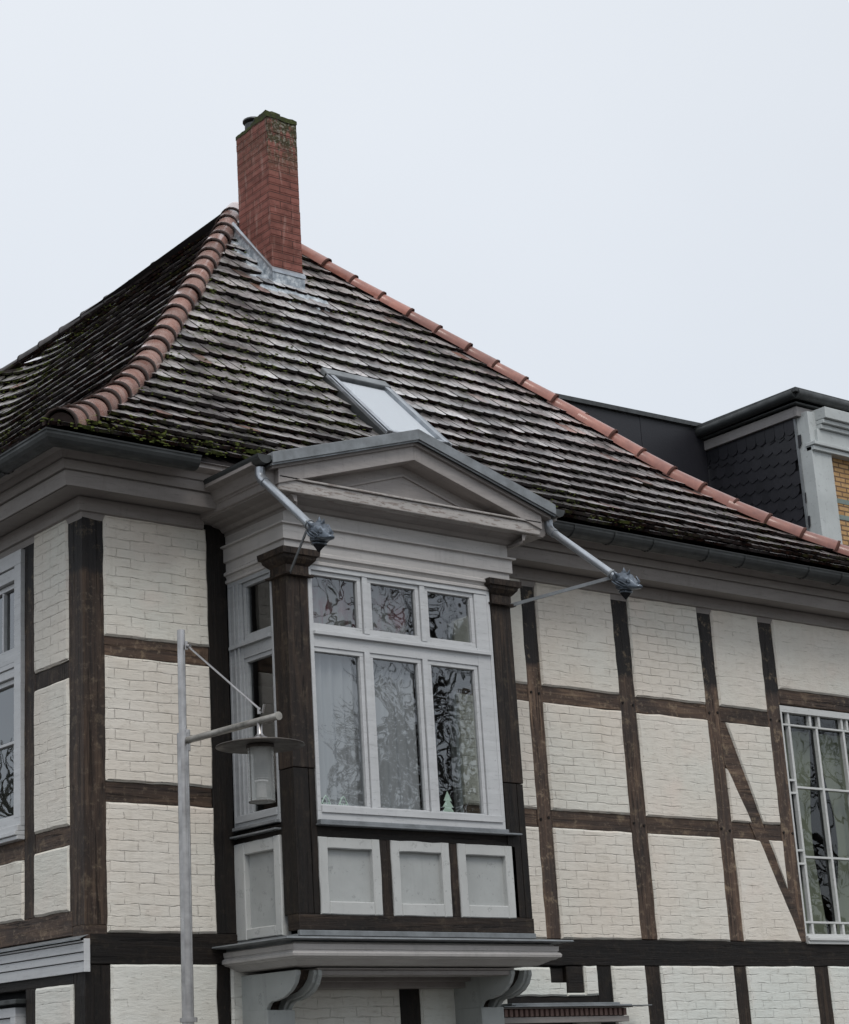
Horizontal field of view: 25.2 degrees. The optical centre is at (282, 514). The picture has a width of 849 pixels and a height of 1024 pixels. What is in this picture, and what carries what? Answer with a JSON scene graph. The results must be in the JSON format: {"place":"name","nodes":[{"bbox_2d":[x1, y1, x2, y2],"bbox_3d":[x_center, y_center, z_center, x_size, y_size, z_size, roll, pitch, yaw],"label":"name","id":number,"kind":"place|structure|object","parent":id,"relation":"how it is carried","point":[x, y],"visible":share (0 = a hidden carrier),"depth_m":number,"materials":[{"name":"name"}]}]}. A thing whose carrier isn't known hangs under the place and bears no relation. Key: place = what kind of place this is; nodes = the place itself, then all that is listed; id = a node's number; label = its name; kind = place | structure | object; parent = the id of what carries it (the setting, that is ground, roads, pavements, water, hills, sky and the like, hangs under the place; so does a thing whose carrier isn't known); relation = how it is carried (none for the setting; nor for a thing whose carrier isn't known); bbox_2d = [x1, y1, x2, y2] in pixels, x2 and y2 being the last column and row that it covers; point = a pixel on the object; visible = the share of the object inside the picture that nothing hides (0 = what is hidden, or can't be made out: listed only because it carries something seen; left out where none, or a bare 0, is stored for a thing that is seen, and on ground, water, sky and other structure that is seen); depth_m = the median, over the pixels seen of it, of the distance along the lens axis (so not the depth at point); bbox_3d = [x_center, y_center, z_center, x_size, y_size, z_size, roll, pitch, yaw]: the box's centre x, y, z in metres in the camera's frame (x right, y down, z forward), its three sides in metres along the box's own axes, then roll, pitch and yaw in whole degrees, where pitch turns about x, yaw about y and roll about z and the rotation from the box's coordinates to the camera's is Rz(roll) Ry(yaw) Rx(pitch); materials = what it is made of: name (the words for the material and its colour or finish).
{"place":"outdoors","nodes":[
{"label":"outdoors","id":0,"kind":"place"},
{"bbox_2d":[0,110,848,1023],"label":"half timbered house","id":1,"kind":"structure","parent":0,"point":[402,568],"depth_m":13.26,"materials":[{"name":"white brick"}]},
{"bbox_2d":[0,549,24,845],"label":"window","id":2,"kind":"structure","parent":1,"relation":"in","point":[12,567],"depth_m":12.77,"materials":[{"name":"paint"}]},
{"bbox_2d":[0,999,25,1023],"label":"window","id":3,"kind":"structure","parent":1,"relation":"in","point":[17,1015],"depth_m":12.13,"materials":[{"name":"paint"}]},
{"bbox_2d":[321,795,348,805],"bbox_3d":[0.337,1.849,12.154,0.281,0.083,0.011,9,-20,-34],"label":"arched ornament","id":4,"kind":"object","parent":1,"relation":"attached to","point":[340,803],"visible":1,"depth_m":12.17,"materials":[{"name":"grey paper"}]},
{"bbox_2d":[320,368,451,446],"bbox_3d":[0.864,-0.856,15.837,0.700,0.940,0.871,9,-20,-34],"label":"roof window","id":5,"kind":"structure","parent":1,"relation":"in","point":[377,405],"depth_m":15.84,"materials":[{"name":"glass"}]},
{"bbox_2d":[211,429,573,1023],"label":"bay window","id":6,"kind":"structure","parent":1,"relation":"in","point":[412,517],"depth_m":12.53,"materials":[{"name":"paint"}]},
{"bbox_2d":[443,792,453,811],"bbox_3d":[1.115,1.945,12.726,0.130,0.162,0.005,9,-20,-34],"label":"paper tree","id":7,"kind":"object","parent":1,"relation":"in","point":[447,805],"visible":0.86,"depth_m":12.72,"materials":[{"name":"green paper"}]},
{"bbox_2d":[779,705,848,944],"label":"window","id":8,"kind":"structure","parent":1,"relation":"in","point":[831,752],"depth_m":15.95,"materials":[{"name":"paint"}]},
{"bbox_2d":[0,0,848,422],"label":"sky","id":9,"kind":"structure","parent":0,"point":[642,205],"materials":[{"name":"white"}]},
{"bbox_2d":[556,387,848,545],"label":"brick house","id":10,"kind":"structure","parent":0,"point":[784,455],"depth_m":29.09,"materials":[{"name":"black"}]},
{"label":"ground","id":11,"kind":"structure","parent":0,"visible":0},
{"bbox_2d":[177,629,304,1023],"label":"street lamp","id":12,"kind":"object","parent":11,"relation":"on","point":[260,745],"visible":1,"depth_m":10.80,"materials":[{"name":"metal"}]}
]}

